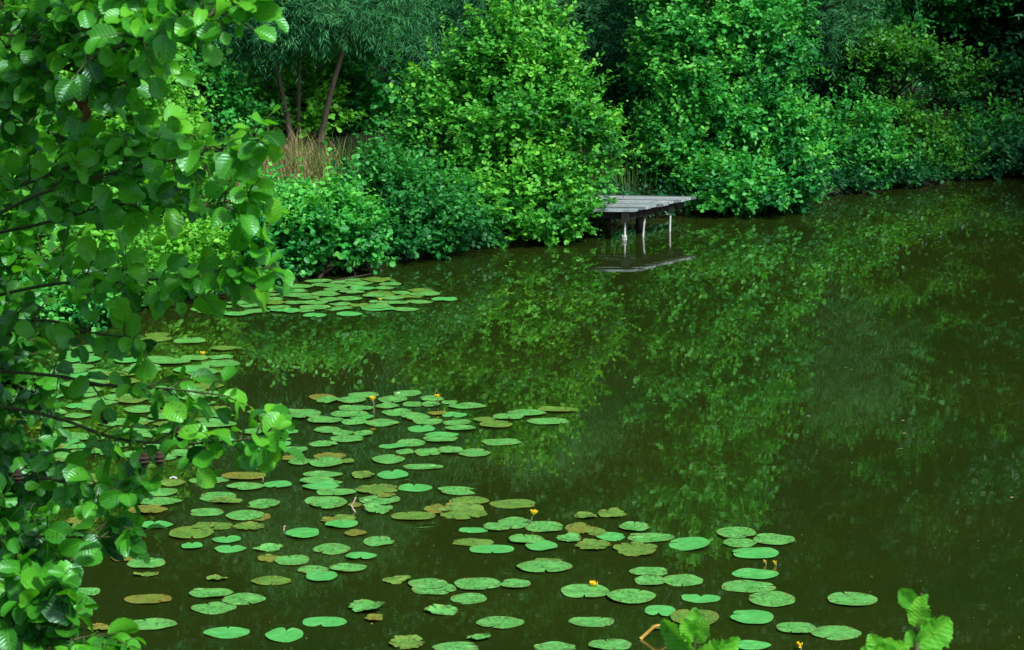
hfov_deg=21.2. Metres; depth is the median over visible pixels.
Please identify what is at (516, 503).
lily pad
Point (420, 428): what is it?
lily pad
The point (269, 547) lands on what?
lily pad
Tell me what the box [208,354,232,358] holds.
lily pad
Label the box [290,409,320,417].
lily pad
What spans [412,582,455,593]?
lily pad
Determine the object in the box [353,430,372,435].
lily pad
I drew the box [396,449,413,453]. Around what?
lily pad
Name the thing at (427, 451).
lily pad
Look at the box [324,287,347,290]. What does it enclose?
lily pad
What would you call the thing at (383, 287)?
lily pad
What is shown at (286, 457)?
lily pad
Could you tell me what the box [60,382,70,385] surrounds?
lily pad
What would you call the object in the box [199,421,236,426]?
lily pad
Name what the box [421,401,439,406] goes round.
lily pad
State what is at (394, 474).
lily pad
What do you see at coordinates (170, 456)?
lily pad
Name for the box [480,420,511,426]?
lily pad
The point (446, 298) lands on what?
lily pad
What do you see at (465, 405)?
lily pad
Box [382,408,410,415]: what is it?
lily pad
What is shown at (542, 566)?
lily pad
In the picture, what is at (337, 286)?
lily pad
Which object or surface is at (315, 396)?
lily pad
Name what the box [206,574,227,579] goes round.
lily pad
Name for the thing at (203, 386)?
lily pad
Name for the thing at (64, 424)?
lily pad
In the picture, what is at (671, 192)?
ground cover
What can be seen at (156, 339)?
lily pad
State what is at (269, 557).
lily pad
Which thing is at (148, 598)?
lily pad
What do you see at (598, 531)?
lily pad
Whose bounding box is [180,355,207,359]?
lily pad
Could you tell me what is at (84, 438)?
lily pad
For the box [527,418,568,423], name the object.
lily pad
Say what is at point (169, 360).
lily pad
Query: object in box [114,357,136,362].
lily pad
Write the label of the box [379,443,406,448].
lily pad
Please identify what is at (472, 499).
lily pad
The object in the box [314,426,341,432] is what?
lily pad
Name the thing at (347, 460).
lily pad
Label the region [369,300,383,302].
lily pad
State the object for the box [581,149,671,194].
bank grass
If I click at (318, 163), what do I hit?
bank grass
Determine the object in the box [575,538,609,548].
lily pad
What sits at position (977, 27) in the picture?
woodland tree
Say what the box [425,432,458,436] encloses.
lily pad
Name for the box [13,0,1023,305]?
ground
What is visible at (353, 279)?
lily pad
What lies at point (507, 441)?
lily pad
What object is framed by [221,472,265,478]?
lily pad
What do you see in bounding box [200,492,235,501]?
lily pad
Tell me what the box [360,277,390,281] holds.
lily pad
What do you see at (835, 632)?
lily pad
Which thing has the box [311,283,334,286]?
lily pad
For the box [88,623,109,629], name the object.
lily pad
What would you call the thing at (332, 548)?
lily pad
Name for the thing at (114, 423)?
lily pad
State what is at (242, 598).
lily pad
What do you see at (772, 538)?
lily pad
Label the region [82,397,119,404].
lily pad
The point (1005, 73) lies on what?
shrub
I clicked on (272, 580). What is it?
lily pad
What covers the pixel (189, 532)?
lily pad
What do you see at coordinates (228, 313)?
lily pad
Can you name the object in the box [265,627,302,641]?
lily pad
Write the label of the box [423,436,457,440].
lily pad
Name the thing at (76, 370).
lily pad
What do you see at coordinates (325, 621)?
lily pad
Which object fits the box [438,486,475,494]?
lily pad
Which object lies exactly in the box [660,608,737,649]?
alder shoot
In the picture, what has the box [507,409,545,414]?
lily pad
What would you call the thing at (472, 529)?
lily pad
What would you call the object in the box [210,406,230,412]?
lily pad
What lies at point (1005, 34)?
woodland tree
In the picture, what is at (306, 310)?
lily pad
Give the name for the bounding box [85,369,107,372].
lily pad
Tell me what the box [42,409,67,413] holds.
lily pad
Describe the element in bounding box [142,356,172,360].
lily pad
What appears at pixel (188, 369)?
lily pad
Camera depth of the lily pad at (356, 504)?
21.32 m
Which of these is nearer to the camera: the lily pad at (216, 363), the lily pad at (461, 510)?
the lily pad at (461, 510)
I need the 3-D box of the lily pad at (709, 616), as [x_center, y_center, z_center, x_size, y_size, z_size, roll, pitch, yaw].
[1.214,1.940,18.142,0.324,0.012,0.410,0,10,0]
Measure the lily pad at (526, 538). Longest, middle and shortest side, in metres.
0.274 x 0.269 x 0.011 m
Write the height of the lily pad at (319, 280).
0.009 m
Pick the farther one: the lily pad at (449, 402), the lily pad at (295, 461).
the lily pad at (449, 402)
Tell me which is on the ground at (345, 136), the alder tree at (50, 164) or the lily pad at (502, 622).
the alder tree at (50, 164)
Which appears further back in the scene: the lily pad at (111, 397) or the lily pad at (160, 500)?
the lily pad at (111, 397)
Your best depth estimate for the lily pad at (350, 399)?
25.42 m
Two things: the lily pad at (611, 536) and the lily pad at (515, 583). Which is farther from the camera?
the lily pad at (611, 536)
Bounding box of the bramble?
[327,119,508,264]
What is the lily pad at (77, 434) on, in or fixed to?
on the pond water
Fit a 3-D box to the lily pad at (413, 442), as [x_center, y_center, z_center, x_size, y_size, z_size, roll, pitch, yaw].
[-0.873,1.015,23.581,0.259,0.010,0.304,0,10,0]
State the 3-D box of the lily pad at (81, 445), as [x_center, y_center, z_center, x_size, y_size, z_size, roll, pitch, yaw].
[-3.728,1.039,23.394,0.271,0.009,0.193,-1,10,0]
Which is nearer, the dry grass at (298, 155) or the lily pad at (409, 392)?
the lily pad at (409, 392)
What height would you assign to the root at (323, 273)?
0.363 m
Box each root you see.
[317,257,333,278]
[359,249,380,271]
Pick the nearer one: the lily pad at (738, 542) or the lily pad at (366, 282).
the lily pad at (738, 542)
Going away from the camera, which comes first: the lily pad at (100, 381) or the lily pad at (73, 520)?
the lily pad at (73, 520)
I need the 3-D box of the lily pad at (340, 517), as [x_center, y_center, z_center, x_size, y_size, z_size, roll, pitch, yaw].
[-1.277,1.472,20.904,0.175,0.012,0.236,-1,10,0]
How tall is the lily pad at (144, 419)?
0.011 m
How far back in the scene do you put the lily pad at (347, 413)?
24.78 m
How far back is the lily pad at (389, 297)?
31.32 m
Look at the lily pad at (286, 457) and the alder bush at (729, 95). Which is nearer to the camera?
the lily pad at (286, 457)
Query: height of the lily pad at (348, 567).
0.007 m
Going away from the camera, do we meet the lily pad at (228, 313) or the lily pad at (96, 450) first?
the lily pad at (96, 450)
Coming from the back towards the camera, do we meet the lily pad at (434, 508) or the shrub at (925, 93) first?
the shrub at (925, 93)
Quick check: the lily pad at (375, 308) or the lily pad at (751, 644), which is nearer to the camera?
the lily pad at (751, 644)
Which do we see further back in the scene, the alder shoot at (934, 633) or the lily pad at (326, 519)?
the lily pad at (326, 519)
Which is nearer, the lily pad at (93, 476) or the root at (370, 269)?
the lily pad at (93, 476)
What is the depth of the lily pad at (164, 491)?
21.73 m
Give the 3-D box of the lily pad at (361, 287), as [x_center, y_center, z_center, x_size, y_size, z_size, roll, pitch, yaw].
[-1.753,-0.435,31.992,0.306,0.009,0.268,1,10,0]
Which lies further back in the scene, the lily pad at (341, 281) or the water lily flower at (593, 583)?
the lily pad at (341, 281)
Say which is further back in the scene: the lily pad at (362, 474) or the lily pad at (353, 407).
the lily pad at (353, 407)
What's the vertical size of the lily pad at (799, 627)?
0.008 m
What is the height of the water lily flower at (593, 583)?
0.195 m
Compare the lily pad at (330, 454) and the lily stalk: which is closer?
the lily stalk
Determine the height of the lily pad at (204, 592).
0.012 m
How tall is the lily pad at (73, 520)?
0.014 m
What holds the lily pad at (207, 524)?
on the pond water
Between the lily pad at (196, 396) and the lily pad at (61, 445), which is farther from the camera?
the lily pad at (196, 396)
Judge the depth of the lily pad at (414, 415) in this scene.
24.68 m
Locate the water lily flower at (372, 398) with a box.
[369,396,375,412]
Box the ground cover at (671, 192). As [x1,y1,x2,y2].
[1,128,1020,296]
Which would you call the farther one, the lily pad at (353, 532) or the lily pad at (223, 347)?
the lily pad at (223, 347)
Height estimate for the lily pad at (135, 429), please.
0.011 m
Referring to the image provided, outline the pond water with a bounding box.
[0,176,1023,649]
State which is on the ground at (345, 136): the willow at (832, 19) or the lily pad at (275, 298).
the willow at (832, 19)
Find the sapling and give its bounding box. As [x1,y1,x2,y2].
[819,20,1001,123]
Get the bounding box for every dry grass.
[217,125,364,188]
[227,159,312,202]
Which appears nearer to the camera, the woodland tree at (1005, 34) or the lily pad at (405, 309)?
the lily pad at (405, 309)
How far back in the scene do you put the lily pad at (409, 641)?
17.58 m
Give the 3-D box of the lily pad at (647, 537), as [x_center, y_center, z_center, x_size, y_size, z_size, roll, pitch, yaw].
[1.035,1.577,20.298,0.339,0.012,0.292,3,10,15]
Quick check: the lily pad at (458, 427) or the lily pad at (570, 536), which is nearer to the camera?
the lily pad at (570, 536)
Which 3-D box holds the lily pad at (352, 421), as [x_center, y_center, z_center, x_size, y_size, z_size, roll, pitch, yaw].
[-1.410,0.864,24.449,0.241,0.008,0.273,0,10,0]
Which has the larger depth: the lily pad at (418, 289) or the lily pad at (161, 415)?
the lily pad at (418, 289)
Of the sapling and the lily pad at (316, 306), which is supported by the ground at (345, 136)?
the sapling
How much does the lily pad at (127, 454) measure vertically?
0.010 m
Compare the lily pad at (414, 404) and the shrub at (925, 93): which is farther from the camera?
the shrub at (925, 93)
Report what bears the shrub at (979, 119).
on the ground at (345, 136)
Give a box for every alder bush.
[380,0,650,247]
[601,0,854,216]
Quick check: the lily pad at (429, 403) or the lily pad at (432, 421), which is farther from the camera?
the lily pad at (429, 403)
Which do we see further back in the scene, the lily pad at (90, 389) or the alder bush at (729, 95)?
the alder bush at (729, 95)
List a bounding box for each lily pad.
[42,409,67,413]
[54,351,94,357]
[54,437,79,444]
[54,450,75,458]
[59,444,78,448]
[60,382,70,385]
[60,392,96,396]
[62,421,81,426]
[62,443,85,448]
[65,355,100,362]
[65,403,90,407]
[65,413,90,417]
[65,517,97,522]
[71,372,87,377]
[71,432,88,437]
[72,345,92,351]
[72,364,93,368]
[73,368,88,372]
[73,448,100,452]
[79,436,104,439]
[79,587,99,594]
[81,406,92,409]
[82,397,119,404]
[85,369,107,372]
[86,387,101,391]
[88,473,97,483]
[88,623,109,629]
[89,380,109,383]
[99,418,124,425]
[104,371,134,375]
[104,378,139,383]
[104,393,130,399]
[111,556,132,560]
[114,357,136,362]
[115,396,145,402]
[116,417,153,422]
[120,421,147,425]
[120,428,151,432]
[122,366,161,371]
[123,405,159,412]
[123,451,134,457]
[124,594,171,603]
[127,557,164,567]
[128,505,166,512]
[133,571,158,575]
[133,618,176,629]
[137,431,163,437]
[141,337,171,341]
[141,497,181,504]
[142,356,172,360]
[142,521,172,526]
[145,332,169,336]
[148,412,165,418]
[148,488,176,495]
[151,358,189,363]
[152,421,168,425]
[152,427,169,432]
[154,453,177,459]
[161,479,185,485]
[169,526,213,537]
[171,449,187,455]
[173,366,198,371]
[174,337,205,342]
[177,393,201,398]
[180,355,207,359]
[181,542,202,547]
[185,365,209,368]
[185,368,218,374]
[189,477,228,482]
[189,588,232,597]
[191,508,223,515]
[191,522,215,527]
[191,602,236,613]
[195,383,223,388]
[197,417,220,421]
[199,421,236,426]
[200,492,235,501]
[201,360,239,366]
[201,391,218,396]
[201,522,232,529]
[203,627,249,638]
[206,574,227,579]
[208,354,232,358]
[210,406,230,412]
[210,496,242,502]
[211,345,237,349]
[212,535,240,542]
[214,545,245,552]
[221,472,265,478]
[222,593,265,604]
[224,312,248,314]
[226,300,254,303]
[226,510,263,519]
[227,482,264,489]
[232,311,252,313]
[233,521,263,529]
[239,303,257,306]
[240,428,261,433]
[244,308,269,312]
[247,499,279,508]
[251,576,290,584]
[252,513,270,520]
[253,543,282,550]
[258,554,279,561]
[264,480,291,486]
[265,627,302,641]
[267,299,285,303]
[267,305,290,308]
[269,297,282,300]
[270,308,288,310]
[274,555,308,564]
[281,455,296,459]
[282,308,302,312]
[285,301,304,303]
[286,527,318,537]
[287,293,311,296]
[287,446,307,450]
[288,458,309,464]
[289,284,312,287]
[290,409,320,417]
[292,289,306,291]
[297,565,328,572]
[298,295,318,298]
[299,308,314,311]
[299,476,342,483]
[300,305,330,308]
[302,481,338,488]
[303,300,327,303]
[303,313,325,316]
[303,471,342,476]
[303,617,346,626]
[304,279,332,281]
[305,496,322,503]
[306,571,336,580]
[307,416,342,421]
[309,394,334,399]
[309,440,337,445]
[309,457,342,466]
[310,496,346,508]
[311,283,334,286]
[311,291,338,295]
[313,543,349,554]
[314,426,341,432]
[314,452,345,457]
[316,297,340,301]
[316,396,338,402]
[317,488,355,494]
[321,517,335,521]
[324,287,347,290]
[325,520,357,527]
[326,284,348,287]
[326,306,352,310]
[329,280,346,282]
[329,563,366,570]
[330,302,349,305]
[330,435,363,441]
[331,410,367,416]
[333,430,352,434]
[334,514,355,520]
[336,311,361,315]
[337,296,361,299]
[338,396,365,402]
[339,290,363,292]
[339,405,372,410]
[340,458,353,462]
[341,419,367,424]
[344,283,365,285]
[344,529,366,535]
[345,278,368,280]
[345,281,372,283]
[346,552,376,558]
[348,392,378,396]
[348,502,361,506]
[348,599,384,611]
[349,286,374,289]
[349,303,369,305]
[350,413,373,418]
[352,470,375,477]
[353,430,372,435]
[355,483,396,494]
[358,495,399,503]
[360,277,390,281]
[360,303,390,308]
[361,306,394,310]
[362,293,385,296]
[363,503,392,513]
[363,536,393,545]
[365,419,398,426]
[365,614,382,619]
[366,291,395,294]
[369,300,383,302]
[372,454,404,463]
[375,286,394,288]
[376,295,403,298]
[376,402,398,407]
[377,469,407,478]
[377,493,395,496]
[378,395,406,401]
[379,282,400,284]
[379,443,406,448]
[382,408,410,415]
[382,575,410,583]
[383,301,408,303]
[389,634,423,648]
[391,512,435,518]
[392,291,410,294]
[393,307,418,310]
[394,390,420,395]
[396,439,424,445]
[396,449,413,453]
[398,295,422,297]
[398,484,431,491]
[401,412,429,419]
[403,402,422,406]
[403,464,442,468]
[407,300,432,303]
[408,288,432,291]
[408,425,434,431]
[408,578,447,588]
[409,291,439,295]
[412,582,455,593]
[413,418,442,424]
[414,448,440,455]
[420,395,442,400]
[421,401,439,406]
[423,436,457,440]
[424,504,451,512]
[424,604,458,614]
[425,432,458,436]
[428,411,446,414]
[431,297,456,300]
[432,642,477,649]
[438,446,462,452]
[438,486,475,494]
[438,502,487,518]
[442,400,456,403]
[442,412,466,416]
[443,419,470,424]
[445,425,475,429]
[449,402,485,408]
[449,496,488,503]
[451,593,486,603]
[452,538,493,545]
[454,578,500,589]
[458,448,490,456]
[459,527,487,532]
[466,632,490,639]
[470,545,513,552]
[474,417,494,420]
[476,616,524,627]
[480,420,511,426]
[482,438,520,444]
[483,522,511,529]
[490,499,534,507]
[493,413,523,418]
[498,517,529,528]
[501,579,530,586]
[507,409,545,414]
[509,534,544,542]
[517,560,572,571]
[525,521,562,531]
[526,540,557,549]
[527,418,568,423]
[534,641,575,649]
[535,558,561,562]
[538,406,577,410]
[556,532,580,541]
[561,584,608,597]
[565,522,597,533]
[568,617,613,626]
[574,511,596,517]
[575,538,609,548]
[584,527,605,535]
[588,639,631,649]
[596,532,624,540]
[597,507,626,516]
[607,589,655,602]
[613,541,656,556]
[619,521,649,530]
[628,533,674,541]
[629,567,666,574]
[635,575,664,584]
[645,605,675,615]
[662,574,702,585]
[669,537,709,550]
[670,609,718,624]
[681,594,720,602]
[716,527,755,537]
[722,580,775,591]
[723,538,756,546]
[730,610,773,623]
[732,568,778,578]
[733,547,778,557]
[739,640,770,649]
[749,591,794,606]
[754,533,794,544]
[777,622,816,632]
[810,625,861,639]
[828,592,877,604]
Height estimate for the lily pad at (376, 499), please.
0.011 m
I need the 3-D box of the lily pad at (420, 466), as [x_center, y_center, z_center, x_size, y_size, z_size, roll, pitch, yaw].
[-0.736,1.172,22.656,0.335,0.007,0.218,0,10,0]
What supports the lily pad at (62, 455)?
on the pond water
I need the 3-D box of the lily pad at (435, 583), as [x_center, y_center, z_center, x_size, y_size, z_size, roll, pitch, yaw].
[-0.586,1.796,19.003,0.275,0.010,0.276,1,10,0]
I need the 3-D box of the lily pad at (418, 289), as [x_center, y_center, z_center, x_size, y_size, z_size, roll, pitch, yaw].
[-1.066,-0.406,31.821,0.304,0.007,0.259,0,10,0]
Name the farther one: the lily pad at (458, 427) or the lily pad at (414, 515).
the lily pad at (458, 427)
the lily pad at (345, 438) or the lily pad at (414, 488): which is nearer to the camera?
the lily pad at (414, 488)
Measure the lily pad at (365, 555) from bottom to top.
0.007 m
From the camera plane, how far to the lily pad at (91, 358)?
27.45 m
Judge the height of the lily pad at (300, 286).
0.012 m
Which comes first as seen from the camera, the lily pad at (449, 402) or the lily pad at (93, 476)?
the lily pad at (93, 476)
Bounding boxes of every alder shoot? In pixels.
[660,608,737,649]
[716,636,740,649]
[860,633,909,649]
[897,588,952,649]
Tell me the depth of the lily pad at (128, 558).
19.68 m
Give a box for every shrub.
[0,3,232,225]
[2,167,239,306]
[2,229,144,334]
[151,4,301,144]
[203,34,402,140]
[212,140,395,284]
[288,20,425,137]
[562,0,657,146]
[786,7,963,115]
[797,73,930,189]
[805,134,955,195]
[844,78,1004,183]
[905,108,1023,181]
[915,32,1023,117]
[936,91,1023,142]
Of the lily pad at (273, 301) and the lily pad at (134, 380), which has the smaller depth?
the lily pad at (134, 380)
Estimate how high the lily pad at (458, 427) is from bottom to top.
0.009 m
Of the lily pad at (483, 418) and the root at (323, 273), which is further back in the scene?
the root at (323, 273)
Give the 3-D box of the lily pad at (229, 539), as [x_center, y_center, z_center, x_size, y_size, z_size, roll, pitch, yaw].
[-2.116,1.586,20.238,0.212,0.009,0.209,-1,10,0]
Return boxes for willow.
[190,0,449,143]
[335,0,673,141]
[770,0,935,109]
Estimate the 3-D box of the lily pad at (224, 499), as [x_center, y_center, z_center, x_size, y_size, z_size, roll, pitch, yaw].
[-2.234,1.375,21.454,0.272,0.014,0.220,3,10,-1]
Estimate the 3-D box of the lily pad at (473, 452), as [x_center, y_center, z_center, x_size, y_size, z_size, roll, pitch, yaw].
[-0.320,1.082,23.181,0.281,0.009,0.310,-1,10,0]
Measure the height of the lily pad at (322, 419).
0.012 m
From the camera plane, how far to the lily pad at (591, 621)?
18.08 m
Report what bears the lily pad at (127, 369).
on the pond water
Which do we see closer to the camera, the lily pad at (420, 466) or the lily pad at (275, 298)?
the lily pad at (420, 466)
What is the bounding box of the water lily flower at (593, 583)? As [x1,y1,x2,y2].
[589,580,597,585]
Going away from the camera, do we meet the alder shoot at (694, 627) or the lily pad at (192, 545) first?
the alder shoot at (694, 627)
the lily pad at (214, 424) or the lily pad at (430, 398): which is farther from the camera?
the lily pad at (430, 398)
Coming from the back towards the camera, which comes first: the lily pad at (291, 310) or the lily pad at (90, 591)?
the lily pad at (291, 310)
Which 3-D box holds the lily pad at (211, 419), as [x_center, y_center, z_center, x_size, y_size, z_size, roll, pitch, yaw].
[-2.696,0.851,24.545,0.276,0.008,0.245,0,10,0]
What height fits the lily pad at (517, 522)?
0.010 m
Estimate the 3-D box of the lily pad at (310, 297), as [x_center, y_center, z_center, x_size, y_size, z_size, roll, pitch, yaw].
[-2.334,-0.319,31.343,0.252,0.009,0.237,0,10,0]
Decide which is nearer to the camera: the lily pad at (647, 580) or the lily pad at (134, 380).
the lily pad at (647, 580)
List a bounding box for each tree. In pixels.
[0,0,304,649]
[438,0,593,54]
[788,0,1013,93]
[913,0,1023,85]
[924,1,1022,60]
[935,0,1023,56]
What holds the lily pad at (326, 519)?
on the pond water
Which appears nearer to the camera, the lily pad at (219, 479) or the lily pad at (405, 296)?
the lily pad at (219, 479)
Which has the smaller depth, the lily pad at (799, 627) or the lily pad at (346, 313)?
the lily pad at (799, 627)
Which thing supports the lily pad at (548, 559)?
on the pond water
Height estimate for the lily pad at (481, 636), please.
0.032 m
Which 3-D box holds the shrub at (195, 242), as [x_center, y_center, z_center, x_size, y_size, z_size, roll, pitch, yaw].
[-4.557,-1.194,30.943,3.124,1.987,2.259,0,10,0]
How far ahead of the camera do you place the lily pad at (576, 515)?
20.96 m
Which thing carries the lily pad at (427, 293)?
on the pond water
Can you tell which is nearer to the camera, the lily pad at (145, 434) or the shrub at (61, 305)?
the lily pad at (145, 434)
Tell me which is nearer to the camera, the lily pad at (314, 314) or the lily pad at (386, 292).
the lily pad at (314, 314)
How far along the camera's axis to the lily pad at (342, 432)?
23.99 m
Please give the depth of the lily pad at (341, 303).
30.91 m
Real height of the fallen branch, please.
0.198 m
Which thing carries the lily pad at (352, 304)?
on the pond water
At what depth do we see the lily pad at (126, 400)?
25.41 m
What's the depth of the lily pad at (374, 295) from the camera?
31.43 m
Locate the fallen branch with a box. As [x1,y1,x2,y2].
[333,265,369,280]
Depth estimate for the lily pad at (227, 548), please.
19.98 m
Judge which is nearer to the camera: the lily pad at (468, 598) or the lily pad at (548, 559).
the lily pad at (468, 598)
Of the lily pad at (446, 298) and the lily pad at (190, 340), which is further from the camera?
the lily pad at (446, 298)
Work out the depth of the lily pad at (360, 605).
18.42 m
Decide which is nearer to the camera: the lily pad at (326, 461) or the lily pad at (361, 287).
the lily pad at (326, 461)
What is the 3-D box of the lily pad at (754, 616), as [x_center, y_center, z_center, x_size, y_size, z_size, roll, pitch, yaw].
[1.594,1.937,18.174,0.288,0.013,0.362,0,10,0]
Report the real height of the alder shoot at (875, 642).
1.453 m
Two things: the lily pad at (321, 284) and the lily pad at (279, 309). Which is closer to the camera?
the lily pad at (279, 309)
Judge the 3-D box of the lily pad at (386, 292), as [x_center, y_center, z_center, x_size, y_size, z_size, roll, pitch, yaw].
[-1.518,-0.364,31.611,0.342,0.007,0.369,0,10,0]
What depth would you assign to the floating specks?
22.00 m
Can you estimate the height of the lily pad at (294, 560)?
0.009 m
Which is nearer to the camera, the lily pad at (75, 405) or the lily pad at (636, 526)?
the lily pad at (636, 526)
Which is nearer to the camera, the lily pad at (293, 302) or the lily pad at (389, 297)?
the lily pad at (293, 302)
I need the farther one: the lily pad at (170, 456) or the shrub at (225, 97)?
the shrub at (225, 97)
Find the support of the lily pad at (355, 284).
on the pond water
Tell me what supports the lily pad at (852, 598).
on the pond water
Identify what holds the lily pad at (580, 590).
on the pond water
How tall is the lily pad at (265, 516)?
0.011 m
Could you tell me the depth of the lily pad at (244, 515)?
20.98 m
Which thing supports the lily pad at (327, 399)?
on the pond water
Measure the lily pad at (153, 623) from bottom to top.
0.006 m
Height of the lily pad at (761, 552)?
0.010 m
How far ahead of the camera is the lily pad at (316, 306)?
30.65 m
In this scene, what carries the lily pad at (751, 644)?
on the pond water
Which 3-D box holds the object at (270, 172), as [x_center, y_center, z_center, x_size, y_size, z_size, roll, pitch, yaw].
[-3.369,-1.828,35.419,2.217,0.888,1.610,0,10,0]
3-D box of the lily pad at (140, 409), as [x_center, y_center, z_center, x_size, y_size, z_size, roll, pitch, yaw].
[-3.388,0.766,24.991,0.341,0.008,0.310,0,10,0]
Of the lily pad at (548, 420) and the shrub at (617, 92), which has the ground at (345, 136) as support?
the shrub at (617, 92)
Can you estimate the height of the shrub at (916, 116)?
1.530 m
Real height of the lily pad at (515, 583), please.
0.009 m
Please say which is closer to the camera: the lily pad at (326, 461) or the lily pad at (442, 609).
the lily pad at (442, 609)
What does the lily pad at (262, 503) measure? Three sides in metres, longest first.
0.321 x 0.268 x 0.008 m
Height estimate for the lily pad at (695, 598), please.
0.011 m
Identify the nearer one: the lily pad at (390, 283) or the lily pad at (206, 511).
the lily pad at (206, 511)
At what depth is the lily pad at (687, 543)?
20.11 m
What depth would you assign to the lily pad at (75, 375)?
26.66 m
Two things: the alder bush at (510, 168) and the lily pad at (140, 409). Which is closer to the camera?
the lily pad at (140, 409)
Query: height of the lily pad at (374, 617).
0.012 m
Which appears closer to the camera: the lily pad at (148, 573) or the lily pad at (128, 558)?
the lily pad at (148, 573)
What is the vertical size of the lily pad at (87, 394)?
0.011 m
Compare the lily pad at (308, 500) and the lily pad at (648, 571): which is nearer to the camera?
the lily pad at (648, 571)
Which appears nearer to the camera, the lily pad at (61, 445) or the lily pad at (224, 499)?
the lily pad at (224, 499)
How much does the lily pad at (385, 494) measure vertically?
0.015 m
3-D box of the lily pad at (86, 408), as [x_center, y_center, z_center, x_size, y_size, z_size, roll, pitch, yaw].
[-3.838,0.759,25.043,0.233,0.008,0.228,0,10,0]
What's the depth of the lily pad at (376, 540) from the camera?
20.20 m
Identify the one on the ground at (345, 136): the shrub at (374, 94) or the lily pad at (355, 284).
the shrub at (374, 94)
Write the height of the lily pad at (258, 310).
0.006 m
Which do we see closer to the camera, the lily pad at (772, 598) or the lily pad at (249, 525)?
the lily pad at (772, 598)
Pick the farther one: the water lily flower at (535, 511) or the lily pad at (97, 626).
the water lily flower at (535, 511)
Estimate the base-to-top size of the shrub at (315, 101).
2.387 m
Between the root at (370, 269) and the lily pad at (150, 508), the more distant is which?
the root at (370, 269)
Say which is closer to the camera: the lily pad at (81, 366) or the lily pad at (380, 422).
the lily pad at (380, 422)
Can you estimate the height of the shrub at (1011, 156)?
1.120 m
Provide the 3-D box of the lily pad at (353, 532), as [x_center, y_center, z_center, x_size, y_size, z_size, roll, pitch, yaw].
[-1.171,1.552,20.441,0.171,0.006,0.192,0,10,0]
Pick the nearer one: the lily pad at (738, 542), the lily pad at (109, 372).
the lily pad at (738, 542)
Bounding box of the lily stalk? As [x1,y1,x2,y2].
[639,624,659,639]
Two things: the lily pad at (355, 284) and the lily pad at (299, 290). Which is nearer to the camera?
the lily pad at (299, 290)
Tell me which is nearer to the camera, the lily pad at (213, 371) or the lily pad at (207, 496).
the lily pad at (207, 496)
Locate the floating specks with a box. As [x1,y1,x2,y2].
[229,318,1002,649]
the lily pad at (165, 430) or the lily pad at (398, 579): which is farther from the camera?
the lily pad at (165, 430)
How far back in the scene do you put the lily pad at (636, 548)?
19.96 m
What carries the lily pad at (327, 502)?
on the pond water
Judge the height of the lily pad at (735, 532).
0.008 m
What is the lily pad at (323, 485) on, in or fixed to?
on the pond water
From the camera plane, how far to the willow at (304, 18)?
37.87 m
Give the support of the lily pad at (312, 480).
on the pond water
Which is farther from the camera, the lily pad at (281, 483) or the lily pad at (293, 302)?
the lily pad at (293, 302)
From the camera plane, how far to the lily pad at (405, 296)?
31.40 m
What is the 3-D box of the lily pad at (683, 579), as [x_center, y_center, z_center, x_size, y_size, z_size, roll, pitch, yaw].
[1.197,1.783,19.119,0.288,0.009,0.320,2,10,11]
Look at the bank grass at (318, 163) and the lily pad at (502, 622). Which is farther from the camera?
the bank grass at (318, 163)
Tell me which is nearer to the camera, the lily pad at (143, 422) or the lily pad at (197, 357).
the lily pad at (143, 422)
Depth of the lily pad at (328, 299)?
31.14 m
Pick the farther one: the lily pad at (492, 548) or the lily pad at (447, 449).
the lily pad at (447, 449)
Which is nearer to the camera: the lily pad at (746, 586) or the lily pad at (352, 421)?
the lily pad at (746, 586)
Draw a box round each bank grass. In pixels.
[265,127,357,187]
[285,111,439,197]
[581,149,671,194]
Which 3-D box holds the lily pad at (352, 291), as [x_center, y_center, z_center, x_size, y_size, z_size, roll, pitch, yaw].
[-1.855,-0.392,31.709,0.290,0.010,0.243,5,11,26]
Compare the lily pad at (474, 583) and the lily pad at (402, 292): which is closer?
the lily pad at (474, 583)
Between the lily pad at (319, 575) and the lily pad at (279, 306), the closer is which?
the lily pad at (319, 575)
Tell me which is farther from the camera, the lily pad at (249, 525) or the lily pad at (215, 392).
the lily pad at (215, 392)
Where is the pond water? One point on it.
(774, 366)
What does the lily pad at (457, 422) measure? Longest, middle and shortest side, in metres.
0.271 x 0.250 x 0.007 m
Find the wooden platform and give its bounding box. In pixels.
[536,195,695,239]
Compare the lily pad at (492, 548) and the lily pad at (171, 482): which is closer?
the lily pad at (492, 548)
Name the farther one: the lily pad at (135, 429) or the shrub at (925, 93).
the shrub at (925, 93)
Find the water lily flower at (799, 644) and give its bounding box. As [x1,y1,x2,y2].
[797,641,802,649]
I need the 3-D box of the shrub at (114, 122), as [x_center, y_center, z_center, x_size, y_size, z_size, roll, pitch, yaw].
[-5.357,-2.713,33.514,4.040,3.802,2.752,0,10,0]
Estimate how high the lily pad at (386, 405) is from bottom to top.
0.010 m
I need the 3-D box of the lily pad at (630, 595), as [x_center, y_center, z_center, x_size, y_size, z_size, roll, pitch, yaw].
[0.816,1.850,18.667,0.338,0.010,0.379,0,9,0]
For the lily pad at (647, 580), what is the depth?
19.09 m
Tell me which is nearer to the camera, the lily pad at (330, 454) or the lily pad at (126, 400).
the lily pad at (330, 454)
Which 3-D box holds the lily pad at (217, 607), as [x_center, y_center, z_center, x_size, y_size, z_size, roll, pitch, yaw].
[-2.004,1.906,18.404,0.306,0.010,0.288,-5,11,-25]
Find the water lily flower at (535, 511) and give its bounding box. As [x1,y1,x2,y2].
[530,509,537,523]

